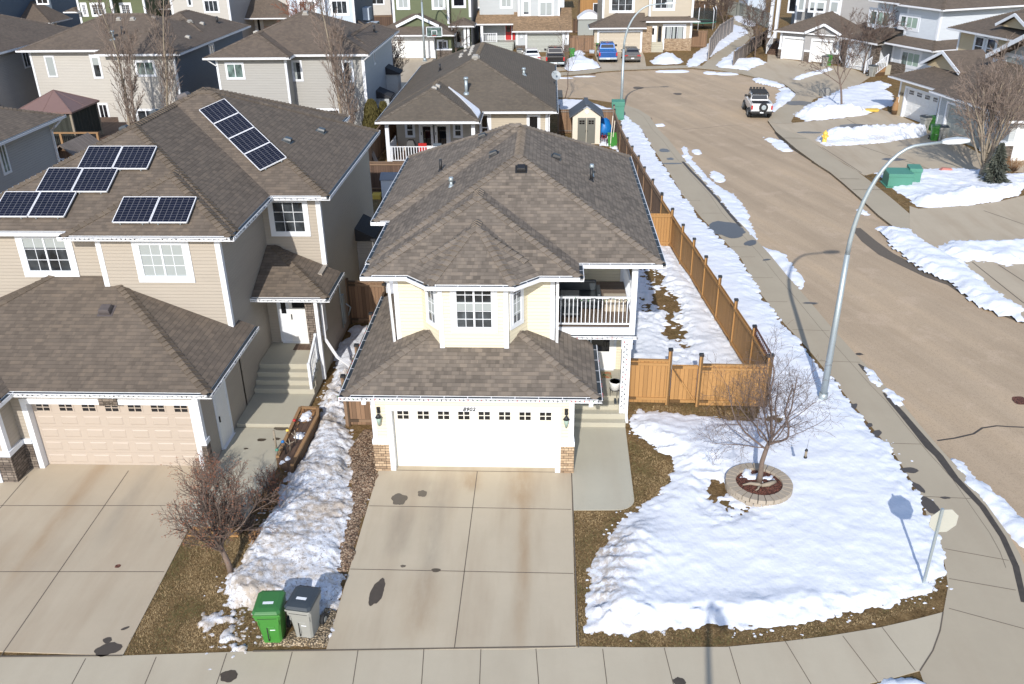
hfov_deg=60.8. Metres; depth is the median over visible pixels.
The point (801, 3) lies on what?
window
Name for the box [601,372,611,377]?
doormat
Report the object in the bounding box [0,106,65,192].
house
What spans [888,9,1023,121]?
house
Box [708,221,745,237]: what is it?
melt water
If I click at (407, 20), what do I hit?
house
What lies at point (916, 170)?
utility box
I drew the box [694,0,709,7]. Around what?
fence
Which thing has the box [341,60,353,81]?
window
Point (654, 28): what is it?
front door
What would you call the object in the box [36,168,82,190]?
solar panel
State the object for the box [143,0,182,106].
poplar
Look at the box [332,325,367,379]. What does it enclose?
snow
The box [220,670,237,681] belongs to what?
melt water
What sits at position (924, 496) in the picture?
pavement joints
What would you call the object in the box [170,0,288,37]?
house
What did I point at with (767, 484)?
driftwood
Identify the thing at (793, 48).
garage door
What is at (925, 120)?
wheeled bin
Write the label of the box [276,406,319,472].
timber planter
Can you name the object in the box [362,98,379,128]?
cedar
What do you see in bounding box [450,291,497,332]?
window
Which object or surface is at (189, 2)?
window
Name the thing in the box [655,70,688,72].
snow
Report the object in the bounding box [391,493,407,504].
melt water
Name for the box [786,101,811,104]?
melt water
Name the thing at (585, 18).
garden shed
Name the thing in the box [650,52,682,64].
snow bank
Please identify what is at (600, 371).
string lights
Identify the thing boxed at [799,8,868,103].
tree
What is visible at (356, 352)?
string lights
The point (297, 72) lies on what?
window
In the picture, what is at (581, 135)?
shed door
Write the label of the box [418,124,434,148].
front door
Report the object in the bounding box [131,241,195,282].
window
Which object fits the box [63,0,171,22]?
house
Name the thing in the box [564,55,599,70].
snow bank
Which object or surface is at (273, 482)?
shrub
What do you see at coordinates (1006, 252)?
snow bank
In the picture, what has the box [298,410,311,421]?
snow
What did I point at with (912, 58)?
window
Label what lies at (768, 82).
snow bank
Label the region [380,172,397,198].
storage shed
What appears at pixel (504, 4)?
window
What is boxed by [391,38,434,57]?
garage door
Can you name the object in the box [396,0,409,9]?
window
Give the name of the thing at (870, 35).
tree
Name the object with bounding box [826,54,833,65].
wheeled bin
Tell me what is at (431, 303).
window
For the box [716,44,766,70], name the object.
snow bank
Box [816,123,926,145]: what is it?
snow bank
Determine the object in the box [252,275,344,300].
string lights
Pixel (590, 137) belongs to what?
shed door
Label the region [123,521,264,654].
grass
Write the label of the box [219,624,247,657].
snow bank
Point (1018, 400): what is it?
drain cover
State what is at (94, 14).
window
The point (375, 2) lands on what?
window
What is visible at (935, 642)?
pavement joints
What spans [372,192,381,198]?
toy truck
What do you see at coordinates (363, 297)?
gate
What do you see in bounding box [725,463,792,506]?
stone ring
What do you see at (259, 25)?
front door
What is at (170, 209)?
solar panel
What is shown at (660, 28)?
house
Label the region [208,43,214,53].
window
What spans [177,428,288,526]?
side walk
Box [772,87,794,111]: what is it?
snow bank
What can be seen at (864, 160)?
driveway
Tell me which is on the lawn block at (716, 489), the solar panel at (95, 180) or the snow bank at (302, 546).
the snow bank at (302, 546)
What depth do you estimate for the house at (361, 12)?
100.88 m
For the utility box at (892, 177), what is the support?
on the lawn block at (903, 201)
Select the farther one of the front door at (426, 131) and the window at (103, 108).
the window at (103, 108)
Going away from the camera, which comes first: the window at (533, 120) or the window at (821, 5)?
the window at (533, 120)
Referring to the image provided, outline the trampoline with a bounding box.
[693,5,716,29]
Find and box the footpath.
[700,18,753,67]
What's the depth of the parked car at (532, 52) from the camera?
94.26 m
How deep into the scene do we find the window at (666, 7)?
100.32 m
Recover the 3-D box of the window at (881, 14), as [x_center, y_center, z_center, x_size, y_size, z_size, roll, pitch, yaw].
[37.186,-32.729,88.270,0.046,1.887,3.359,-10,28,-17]
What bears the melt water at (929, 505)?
on the pavement at (969, 648)
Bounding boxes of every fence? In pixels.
[340,283,386,425]
[342,379,371,426]
[368,124,396,160]
[369,161,403,190]
[374,15,392,25]
[557,104,614,133]
[569,34,593,51]
[572,19,577,32]
[613,109,663,212]
[628,348,673,404]
[650,194,671,245]
[669,208,774,404]
[691,30,707,46]
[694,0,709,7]
[695,353,772,407]
[707,17,733,59]
[727,2,769,27]
[732,31,765,65]
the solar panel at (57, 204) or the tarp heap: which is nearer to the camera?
the solar panel at (57, 204)
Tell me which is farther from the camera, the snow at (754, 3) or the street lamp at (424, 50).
the snow at (754, 3)
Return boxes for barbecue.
[406,139,416,154]
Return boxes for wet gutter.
[682,162,741,226]
[774,132,806,158]
[883,393,1023,601]
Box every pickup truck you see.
[544,45,564,65]
[596,41,617,60]
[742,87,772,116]
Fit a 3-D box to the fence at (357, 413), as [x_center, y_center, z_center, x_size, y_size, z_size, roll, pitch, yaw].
[-4.698,1.973,28.298,1.450,1.750,0.120,0,26,2]
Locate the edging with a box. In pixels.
[188,526,241,536]
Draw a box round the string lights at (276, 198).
[235,132,380,237]
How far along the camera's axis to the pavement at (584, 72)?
90.67 m
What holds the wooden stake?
on the side walk at (256, 453)
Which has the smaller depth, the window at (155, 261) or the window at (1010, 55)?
the window at (155, 261)
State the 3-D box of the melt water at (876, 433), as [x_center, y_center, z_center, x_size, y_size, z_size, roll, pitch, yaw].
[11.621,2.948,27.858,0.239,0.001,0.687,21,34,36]
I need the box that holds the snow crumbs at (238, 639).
[203,604,261,669]
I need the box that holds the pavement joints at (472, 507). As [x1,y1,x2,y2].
[361,470,573,647]
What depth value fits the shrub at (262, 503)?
24.59 m
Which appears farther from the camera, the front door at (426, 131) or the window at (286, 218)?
the front door at (426, 131)
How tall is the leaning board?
1.120 m
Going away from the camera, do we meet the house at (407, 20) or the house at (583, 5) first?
the house at (407, 20)
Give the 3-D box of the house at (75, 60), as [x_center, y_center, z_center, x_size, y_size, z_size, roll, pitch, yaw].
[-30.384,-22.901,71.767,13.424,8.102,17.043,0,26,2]
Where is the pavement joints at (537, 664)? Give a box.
[72,627,915,683]
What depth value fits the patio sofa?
29.00 m
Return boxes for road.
[557,69,1023,563]
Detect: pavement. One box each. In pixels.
[0,612,941,683]
[560,65,726,76]
[624,105,1023,683]
[720,68,1023,317]
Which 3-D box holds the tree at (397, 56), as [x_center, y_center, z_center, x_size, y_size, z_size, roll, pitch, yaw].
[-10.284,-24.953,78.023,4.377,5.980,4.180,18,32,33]
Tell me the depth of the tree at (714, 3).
121.64 m
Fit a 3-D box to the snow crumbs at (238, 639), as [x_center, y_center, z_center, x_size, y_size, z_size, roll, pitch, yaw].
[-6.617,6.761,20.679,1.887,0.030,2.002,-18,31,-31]
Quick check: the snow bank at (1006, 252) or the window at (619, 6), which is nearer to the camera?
the snow bank at (1006, 252)
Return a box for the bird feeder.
[803,441,808,458]
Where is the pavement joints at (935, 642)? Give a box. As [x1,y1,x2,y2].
[919,612,943,670]
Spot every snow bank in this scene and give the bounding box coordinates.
[197,610,244,631]
[217,355,354,637]
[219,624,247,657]
[558,99,611,108]
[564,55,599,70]
[574,50,584,55]
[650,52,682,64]
[681,146,804,288]
[687,24,747,66]
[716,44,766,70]
[734,15,755,26]
[752,78,784,87]
[763,137,792,151]
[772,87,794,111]
[794,67,832,79]
[795,81,893,120]
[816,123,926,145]
[874,168,1023,207]
[877,677,925,683]
[879,226,1023,321]
[938,238,1023,266]
[951,458,1023,547]
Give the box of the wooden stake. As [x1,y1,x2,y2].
[273,430,276,448]
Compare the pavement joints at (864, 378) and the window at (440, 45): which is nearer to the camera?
the pavement joints at (864, 378)
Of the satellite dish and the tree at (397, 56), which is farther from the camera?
the tree at (397, 56)
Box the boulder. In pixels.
[820,88,831,96]
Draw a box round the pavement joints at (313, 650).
[1,645,575,656]
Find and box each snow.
[279,456,290,463]
[293,432,304,438]
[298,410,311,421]
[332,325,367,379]
[385,281,393,295]
[448,87,480,117]
[583,115,946,636]
[599,136,618,151]
[631,246,741,396]
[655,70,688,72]
[692,149,701,154]
[703,71,715,74]
[709,171,725,182]
[714,72,738,74]
[740,469,774,482]
[856,209,870,215]
[864,367,882,386]
[882,388,904,405]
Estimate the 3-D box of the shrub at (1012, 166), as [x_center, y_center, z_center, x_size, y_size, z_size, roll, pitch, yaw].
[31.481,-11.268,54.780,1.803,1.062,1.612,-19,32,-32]
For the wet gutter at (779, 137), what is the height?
0.001 m
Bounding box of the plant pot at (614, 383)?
[609,378,619,397]
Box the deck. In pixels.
[53,117,130,146]
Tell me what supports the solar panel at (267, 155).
attached to the house at (163, 319)
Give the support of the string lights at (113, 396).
attached to the house at (163, 319)
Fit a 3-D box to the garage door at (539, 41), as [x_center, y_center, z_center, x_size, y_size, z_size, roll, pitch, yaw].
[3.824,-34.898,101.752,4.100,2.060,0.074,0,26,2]
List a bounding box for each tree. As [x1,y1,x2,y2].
[151,452,296,572]
[264,0,318,27]
[392,33,409,75]
[440,6,469,51]
[553,19,585,98]
[690,319,846,482]
[705,0,735,21]
[710,0,739,20]
[739,0,774,57]
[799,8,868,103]
[844,0,911,70]
[944,35,1023,174]
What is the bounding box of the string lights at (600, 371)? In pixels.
[597,345,603,399]
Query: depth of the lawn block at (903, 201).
96.83 m
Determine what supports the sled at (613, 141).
on the snow at (602, 143)
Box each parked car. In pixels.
[522,48,540,59]
[621,46,640,61]
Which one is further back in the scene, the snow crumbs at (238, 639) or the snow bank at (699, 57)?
the snow bank at (699, 57)
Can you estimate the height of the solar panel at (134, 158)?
0.598 m
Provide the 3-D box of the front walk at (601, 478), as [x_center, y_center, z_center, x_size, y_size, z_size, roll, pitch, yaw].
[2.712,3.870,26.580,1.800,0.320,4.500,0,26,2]
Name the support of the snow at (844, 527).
on the lawn block at (716, 489)
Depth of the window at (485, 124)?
59.60 m
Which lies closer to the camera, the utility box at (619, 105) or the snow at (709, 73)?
the utility box at (619, 105)
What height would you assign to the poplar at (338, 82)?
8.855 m
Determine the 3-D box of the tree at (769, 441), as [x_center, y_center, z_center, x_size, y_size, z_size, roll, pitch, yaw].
[7.151,2.001,24.551,4.246,4.498,4.542,0,26,2]
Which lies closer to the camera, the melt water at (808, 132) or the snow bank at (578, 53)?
the melt water at (808, 132)
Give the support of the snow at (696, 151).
on the road
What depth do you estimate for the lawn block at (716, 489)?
21.89 m
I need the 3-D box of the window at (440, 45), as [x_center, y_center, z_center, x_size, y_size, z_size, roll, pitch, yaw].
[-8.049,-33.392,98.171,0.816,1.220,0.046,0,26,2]
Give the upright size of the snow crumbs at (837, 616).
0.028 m
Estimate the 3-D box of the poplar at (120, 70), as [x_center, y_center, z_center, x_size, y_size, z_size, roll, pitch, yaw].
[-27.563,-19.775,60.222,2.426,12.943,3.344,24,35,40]
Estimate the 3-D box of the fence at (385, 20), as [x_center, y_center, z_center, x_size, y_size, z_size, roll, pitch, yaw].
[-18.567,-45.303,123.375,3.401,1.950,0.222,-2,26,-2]
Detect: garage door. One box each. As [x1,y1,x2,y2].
[31,404,199,465]
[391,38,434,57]
[393,411,555,467]
[527,34,561,51]
[599,32,639,51]
[783,38,804,59]
[811,41,832,62]
[851,45,869,69]
[904,89,937,121]
[946,104,986,148]
[1012,124,1023,160]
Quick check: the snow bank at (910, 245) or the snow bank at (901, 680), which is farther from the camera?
the snow bank at (910, 245)
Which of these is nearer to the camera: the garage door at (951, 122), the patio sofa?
the patio sofa
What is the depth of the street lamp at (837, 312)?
27.49 m
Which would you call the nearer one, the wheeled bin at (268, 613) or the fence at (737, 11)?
the wheeled bin at (268, 613)
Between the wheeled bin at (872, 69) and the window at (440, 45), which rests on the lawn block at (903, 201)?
the wheeled bin at (872, 69)
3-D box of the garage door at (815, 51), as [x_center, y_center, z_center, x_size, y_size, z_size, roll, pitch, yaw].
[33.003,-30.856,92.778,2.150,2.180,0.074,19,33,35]
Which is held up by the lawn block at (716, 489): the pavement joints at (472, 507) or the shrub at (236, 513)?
the shrub at (236, 513)
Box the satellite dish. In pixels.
[552,71,560,79]
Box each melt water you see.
[94,642,121,656]
[103,637,111,642]
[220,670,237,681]
[274,427,287,429]
[368,578,384,605]
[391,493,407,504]
[418,490,426,496]
[659,148,669,151]
[673,677,685,683]
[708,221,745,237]
[744,240,755,245]
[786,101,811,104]
[797,131,821,132]
[837,124,870,127]
[873,430,881,436]
[882,158,906,160]
[900,467,918,472]
[912,481,924,492]
[921,496,939,513]
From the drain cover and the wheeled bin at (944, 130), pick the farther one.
the wheeled bin at (944, 130)
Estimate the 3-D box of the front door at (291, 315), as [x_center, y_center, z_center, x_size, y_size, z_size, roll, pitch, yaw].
[-7.853,-0.957,31.803,1.370,2.200,0.100,0,26,2]
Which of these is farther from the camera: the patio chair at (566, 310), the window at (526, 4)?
the window at (526, 4)
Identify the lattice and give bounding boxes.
[754,327,770,355]
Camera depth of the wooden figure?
69.58 m
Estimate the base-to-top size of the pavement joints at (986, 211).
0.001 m
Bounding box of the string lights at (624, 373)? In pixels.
[620,341,627,406]
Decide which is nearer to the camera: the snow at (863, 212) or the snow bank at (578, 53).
the snow at (863, 212)
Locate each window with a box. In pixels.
[0,144,11,175]
[14,236,79,276]
[21,53,31,68]
[36,0,49,4]
[43,56,57,76]
[80,3,88,16]
[89,3,105,16]
[89,56,103,78]
[97,103,109,116]
[119,3,131,12]
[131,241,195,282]
[135,60,156,76]
[135,109,153,120]
[187,0,192,6]
[202,0,219,12]
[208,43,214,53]
[224,62,245,79]
[267,201,310,235]
[291,60,303,81]
[297,0,316,12]
[316,108,338,112]
[329,0,349,15]
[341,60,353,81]
[373,0,384,4]
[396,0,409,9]
[405,124,414,137]
[425,291,438,329]
[431,0,445,9]
[437,39,443,48]
[443,40,447,48]
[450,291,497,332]
[452,0,465,7]
[453,124,462,137]
[479,114,489,132]
[500,0,512,8]
[509,288,523,329]
[522,0,530,15]
[527,114,539,128]
[538,0,553,15]
[609,0,634,12]
[653,0,675,10]
[662,24,685,38]
[787,0,797,12]
[797,0,805,11]
[808,0,826,12]
[829,0,839,13]
[867,7,892,27]
[897,13,920,31]
[899,48,922,69]
[972,35,988,52]
[982,37,998,52]
[1005,52,1023,67]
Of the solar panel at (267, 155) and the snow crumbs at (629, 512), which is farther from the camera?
the solar panel at (267, 155)
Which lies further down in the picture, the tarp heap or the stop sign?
the stop sign
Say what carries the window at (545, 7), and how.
in the house at (513, 24)
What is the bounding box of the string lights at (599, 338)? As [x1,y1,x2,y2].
[573,337,637,338]
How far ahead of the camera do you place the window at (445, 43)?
98.10 m
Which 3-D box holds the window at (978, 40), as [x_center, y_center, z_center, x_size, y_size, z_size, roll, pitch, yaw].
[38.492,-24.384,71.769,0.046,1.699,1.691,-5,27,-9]
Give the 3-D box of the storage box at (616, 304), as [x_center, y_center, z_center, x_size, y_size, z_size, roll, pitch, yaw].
[3.384,-1.296,28.728,0.740,0.440,0.540,0,26,2]
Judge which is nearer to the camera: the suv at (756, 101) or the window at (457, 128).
the window at (457, 128)
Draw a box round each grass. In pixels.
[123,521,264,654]
[572,439,944,647]
[628,404,759,420]
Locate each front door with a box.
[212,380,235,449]
[254,19,263,30]
[276,302,308,342]
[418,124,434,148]
[434,124,450,144]
[451,27,463,46]
[505,25,511,39]
[586,339,616,369]
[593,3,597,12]
[652,25,656,41]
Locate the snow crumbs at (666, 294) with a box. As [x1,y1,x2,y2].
[632,269,683,348]
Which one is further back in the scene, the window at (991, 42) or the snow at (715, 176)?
the window at (991, 42)
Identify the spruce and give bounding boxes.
[978,142,1012,183]
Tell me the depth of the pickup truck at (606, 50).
94.57 m
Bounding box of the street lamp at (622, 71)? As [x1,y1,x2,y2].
[620,2,675,99]
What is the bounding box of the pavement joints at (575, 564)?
[571,473,578,647]
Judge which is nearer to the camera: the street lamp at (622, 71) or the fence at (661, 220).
the fence at (661, 220)
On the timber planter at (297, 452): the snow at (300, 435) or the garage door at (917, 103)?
the snow at (300, 435)
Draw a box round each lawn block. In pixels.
[0,97,947,683]
[396,0,1023,225]
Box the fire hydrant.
[821,130,828,141]
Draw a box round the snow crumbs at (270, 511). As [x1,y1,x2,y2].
[204,382,369,612]
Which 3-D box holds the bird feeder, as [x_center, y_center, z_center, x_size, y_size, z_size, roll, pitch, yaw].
[8.320,3.000,24.621,0.095,0.640,0.100,0,26,2]
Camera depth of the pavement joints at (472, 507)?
23.10 m
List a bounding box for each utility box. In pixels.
[611,99,624,119]
[880,167,914,187]
[907,164,922,182]
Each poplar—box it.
[89,0,142,125]
[118,26,144,123]
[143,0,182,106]
[307,0,356,114]
[327,17,360,122]
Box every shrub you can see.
[183,449,223,485]
[213,500,245,522]
[224,510,257,534]
[244,526,261,543]
[246,487,278,513]
[254,464,286,493]
[1005,156,1023,171]
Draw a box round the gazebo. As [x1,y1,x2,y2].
[19,90,103,143]
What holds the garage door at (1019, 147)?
in the house at (1013, 140)
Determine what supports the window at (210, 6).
in the house at (255, 15)
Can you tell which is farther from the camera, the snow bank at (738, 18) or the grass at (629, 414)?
the snow bank at (738, 18)
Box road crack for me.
[937,425,1023,440]
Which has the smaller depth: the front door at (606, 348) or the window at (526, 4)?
the front door at (606, 348)
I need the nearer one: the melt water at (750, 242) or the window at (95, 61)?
the melt water at (750, 242)
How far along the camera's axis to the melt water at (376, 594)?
21.65 m
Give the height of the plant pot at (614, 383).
0.530 m
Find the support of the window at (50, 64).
in the house at (75, 60)
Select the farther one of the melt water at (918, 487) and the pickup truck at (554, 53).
the pickup truck at (554, 53)
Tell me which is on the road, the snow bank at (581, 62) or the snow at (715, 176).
the snow at (715, 176)
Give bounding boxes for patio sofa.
[555,279,600,308]
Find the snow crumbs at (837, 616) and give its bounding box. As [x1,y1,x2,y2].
[591,442,952,641]
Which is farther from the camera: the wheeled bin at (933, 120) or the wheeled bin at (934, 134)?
the wheeled bin at (933, 120)
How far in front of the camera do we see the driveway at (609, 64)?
94.09 m
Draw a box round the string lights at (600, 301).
[575,297,627,301]
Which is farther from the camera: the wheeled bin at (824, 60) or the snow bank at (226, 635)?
the wheeled bin at (824, 60)
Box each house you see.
[0,0,80,27]
[0,14,70,108]
[0,87,382,482]
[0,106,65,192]
[15,10,250,121]
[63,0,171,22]
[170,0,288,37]
[202,10,402,125]
[287,0,379,24]
[338,123,666,472]
[373,0,392,16]
[375,42,558,160]
[386,0,478,58]
[476,0,571,52]
[560,0,563,7]
[578,0,597,14]
[588,0,700,52]
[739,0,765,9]
[765,0,877,63]
[791,13,794,23]
[837,0,1023,75]
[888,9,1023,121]
[929,34,1023,151]
[979,88,1023,160]
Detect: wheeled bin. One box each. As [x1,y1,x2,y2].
[252,590,291,642]
[284,585,326,637]
[569,48,574,56]
[820,55,828,66]
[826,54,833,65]
[866,64,878,76]
[920,115,932,130]
[928,115,936,130]
[928,124,940,140]
[938,124,949,140]
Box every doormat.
[293,344,309,349]
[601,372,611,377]
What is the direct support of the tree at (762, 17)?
on the lawn block at (903, 201)
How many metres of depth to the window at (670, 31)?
101.20 m
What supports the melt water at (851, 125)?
on the driveway at (864, 160)
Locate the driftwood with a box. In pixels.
[742,480,775,490]
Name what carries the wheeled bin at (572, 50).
on the lawn block at (903, 201)
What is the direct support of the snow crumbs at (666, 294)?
on the lawn block at (716, 489)
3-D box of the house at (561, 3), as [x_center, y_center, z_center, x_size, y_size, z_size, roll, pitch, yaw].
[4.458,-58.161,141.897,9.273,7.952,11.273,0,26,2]
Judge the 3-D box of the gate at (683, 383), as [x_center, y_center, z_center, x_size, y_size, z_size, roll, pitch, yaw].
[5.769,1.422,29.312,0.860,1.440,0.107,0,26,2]
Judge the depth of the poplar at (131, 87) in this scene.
60.88 m
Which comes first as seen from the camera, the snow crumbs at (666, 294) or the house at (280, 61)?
the snow crumbs at (666, 294)
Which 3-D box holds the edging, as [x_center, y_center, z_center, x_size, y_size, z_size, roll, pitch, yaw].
[-8.113,5.184,23.839,1.400,0.050,0.360,0,26,2]
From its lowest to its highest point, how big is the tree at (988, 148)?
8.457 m
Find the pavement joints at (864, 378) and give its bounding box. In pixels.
[642,115,1005,566]
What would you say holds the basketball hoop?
on the driveway at (411, 66)
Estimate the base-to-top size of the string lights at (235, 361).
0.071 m
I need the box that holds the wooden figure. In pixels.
[891,96,898,114]
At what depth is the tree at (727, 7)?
126.32 m
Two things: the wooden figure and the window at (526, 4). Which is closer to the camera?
the wooden figure
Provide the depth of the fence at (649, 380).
29.35 m
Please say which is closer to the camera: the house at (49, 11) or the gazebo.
the gazebo
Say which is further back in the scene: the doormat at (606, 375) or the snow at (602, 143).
the snow at (602, 143)
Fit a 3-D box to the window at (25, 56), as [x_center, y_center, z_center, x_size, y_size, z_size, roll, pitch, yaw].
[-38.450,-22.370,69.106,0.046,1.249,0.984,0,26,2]
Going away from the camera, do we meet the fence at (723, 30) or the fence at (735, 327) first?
the fence at (735, 327)
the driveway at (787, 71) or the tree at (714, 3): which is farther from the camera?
the tree at (714, 3)
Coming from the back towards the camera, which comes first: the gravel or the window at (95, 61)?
the window at (95, 61)
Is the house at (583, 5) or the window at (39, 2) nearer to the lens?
the window at (39, 2)
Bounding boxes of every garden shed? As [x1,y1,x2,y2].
[569,97,603,143]
[577,9,596,34]
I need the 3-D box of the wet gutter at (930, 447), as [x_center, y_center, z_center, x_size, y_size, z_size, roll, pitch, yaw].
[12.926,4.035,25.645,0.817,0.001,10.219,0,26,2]
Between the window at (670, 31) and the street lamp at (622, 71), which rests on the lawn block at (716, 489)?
the street lamp at (622, 71)
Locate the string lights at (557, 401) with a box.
[339,398,602,402]
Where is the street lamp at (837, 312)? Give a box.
[818,137,970,399]
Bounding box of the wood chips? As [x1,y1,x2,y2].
[337,429,378,572]
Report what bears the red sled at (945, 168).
on the snow bank at (934, 188)
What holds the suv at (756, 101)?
on the road
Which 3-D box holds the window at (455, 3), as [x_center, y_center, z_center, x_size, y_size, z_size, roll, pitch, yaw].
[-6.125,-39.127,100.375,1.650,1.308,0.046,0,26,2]
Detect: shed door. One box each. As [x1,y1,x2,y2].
[577,118,585,141]
[586,118,594,142]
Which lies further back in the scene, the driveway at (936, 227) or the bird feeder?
the driveway at (936, 227)
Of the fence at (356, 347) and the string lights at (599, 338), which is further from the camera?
the fence at (356, 347)
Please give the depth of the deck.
62.95 m
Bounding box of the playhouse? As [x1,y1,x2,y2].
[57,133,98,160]
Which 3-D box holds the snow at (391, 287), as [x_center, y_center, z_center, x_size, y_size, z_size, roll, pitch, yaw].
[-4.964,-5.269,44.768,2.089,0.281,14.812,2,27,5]
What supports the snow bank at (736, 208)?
on the lawn block at (716, 489)
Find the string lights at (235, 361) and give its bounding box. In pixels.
[213,329,257,394]
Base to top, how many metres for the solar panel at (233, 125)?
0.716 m
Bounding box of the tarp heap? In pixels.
[600,118,612,136]
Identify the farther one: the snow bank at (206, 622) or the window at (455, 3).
the window at (455, 3)
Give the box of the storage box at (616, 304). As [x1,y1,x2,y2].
[603,293,626,311]
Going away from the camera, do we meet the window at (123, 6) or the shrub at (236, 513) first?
the shrub at (236, 513)
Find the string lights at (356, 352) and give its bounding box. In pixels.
[337,299,379,397]
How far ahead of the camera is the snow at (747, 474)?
25.46 m
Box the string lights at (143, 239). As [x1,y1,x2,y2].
[61,238,231,239]
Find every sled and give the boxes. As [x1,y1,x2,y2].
[608,132,616,146]
[865,108,879,111]
[938,167,952,170]
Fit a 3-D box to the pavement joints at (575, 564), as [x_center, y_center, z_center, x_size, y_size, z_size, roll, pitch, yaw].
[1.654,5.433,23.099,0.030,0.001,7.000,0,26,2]
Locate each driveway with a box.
[0,464,208,654]
[326,466,575,648]
[393,58,435,87]
[541,55,565,70]
[595,52,645,69]
[748,54,869,105]
[770,110,1023,175]
[910,196,1023,314]
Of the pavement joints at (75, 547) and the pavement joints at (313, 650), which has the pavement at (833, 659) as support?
the pavement joints at (313, 650)
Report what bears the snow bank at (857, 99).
on the lawn block at (903, 201)
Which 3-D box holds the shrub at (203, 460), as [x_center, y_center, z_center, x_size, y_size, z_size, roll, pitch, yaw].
[-8.994,3.627,25.533,1.197,1.353,1.159,-16,30,-28]
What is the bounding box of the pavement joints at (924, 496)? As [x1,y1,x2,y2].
[688,200,1023,628]
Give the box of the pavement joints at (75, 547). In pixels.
[0,472,165,656]
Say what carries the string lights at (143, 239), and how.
attached to the house at (163, 319)
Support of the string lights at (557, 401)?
attached to the house at (486, 242)
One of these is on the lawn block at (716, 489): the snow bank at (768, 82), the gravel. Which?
the gravel
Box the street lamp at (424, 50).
[421,0,426,60]
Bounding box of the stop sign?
[922,508,957,583]
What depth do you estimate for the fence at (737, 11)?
128.76 m
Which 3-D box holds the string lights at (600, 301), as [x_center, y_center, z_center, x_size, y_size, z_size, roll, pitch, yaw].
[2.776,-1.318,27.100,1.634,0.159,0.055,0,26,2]
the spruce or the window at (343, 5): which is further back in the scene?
the window at (343, 5)
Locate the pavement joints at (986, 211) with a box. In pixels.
[822,120,1023,302]
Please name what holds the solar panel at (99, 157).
on the house at (163, 319)
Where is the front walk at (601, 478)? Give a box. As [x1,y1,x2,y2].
[572,427,633,510]
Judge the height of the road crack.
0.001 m
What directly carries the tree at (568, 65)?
on the lawn block at (716, 489)
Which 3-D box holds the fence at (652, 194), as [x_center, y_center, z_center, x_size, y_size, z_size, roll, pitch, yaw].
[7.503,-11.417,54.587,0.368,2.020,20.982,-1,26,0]
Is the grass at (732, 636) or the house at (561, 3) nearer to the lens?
the grass at (732, 636)
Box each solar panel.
[0,191,40,218]
[27,191,76,218]
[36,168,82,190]
[72,168,117,193]
[77,146,122,168]
[112,146,156,170]
[112,196,159,224]
[150,196,196,224]
[199,98,238,123]
[213,113,253,138]
[228,127,269,154]
[244,142,286,170]
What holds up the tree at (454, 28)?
on the lawn block at (903, 201)
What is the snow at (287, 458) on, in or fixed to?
on the timber planter at (297, 452)
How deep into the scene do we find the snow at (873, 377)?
31.17 m
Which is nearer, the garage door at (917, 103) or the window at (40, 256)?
the window at (40, 256)
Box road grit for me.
[855,228,1023,323]
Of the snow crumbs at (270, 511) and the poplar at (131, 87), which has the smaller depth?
the snow crumbs at (270, 511)
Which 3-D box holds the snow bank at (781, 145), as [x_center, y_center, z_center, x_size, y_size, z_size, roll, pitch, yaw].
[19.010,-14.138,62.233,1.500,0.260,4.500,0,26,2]
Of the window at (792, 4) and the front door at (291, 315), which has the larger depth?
the window at (792, 4)
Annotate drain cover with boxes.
[1012,396,1023,404]
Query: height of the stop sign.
2.320 m
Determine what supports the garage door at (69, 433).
in the house at (163, 319)
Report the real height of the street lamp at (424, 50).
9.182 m
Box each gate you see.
[345,278,384,323]
[669,365,697,402]
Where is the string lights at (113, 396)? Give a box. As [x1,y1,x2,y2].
[7,394,211,397]
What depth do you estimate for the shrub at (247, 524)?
23.86 m
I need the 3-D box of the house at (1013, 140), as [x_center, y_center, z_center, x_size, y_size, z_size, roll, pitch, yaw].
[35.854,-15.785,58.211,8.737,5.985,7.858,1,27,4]
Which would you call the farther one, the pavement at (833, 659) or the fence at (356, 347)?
the fence at (356, 347)
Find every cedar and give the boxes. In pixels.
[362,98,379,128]
[378,101,394,134]
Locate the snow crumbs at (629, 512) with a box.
[586,431,674,632]
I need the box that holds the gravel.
[258,608,336,647]
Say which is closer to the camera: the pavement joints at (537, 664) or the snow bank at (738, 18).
the pavement joints at (537, 664)
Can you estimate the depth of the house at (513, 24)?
102.74 m
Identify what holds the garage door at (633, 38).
in the house at (660, 28)
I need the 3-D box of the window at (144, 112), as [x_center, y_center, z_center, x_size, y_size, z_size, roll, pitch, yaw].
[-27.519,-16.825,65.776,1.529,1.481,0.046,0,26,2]
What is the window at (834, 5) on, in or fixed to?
in the house at (799, 39)
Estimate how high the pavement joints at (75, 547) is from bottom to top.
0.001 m
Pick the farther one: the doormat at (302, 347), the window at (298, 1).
the window at (298, 1)
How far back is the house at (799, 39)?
94.50 m
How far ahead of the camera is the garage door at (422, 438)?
26.02 m
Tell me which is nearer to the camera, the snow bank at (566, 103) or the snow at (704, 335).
the snow at (704, 335)
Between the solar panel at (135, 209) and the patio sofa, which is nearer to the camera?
the solar panel at (135, 209)
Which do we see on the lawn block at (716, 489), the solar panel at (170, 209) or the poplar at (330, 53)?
the poplar at (330, 53)
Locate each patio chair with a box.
[418,143,426,151]
[560,290,578,322]
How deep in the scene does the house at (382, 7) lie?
134.05 m
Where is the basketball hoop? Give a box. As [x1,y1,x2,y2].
[426,27,441,60]
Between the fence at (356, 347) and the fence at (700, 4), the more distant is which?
the fence at (700, 4)
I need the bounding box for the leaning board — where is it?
[372,151,377,160]

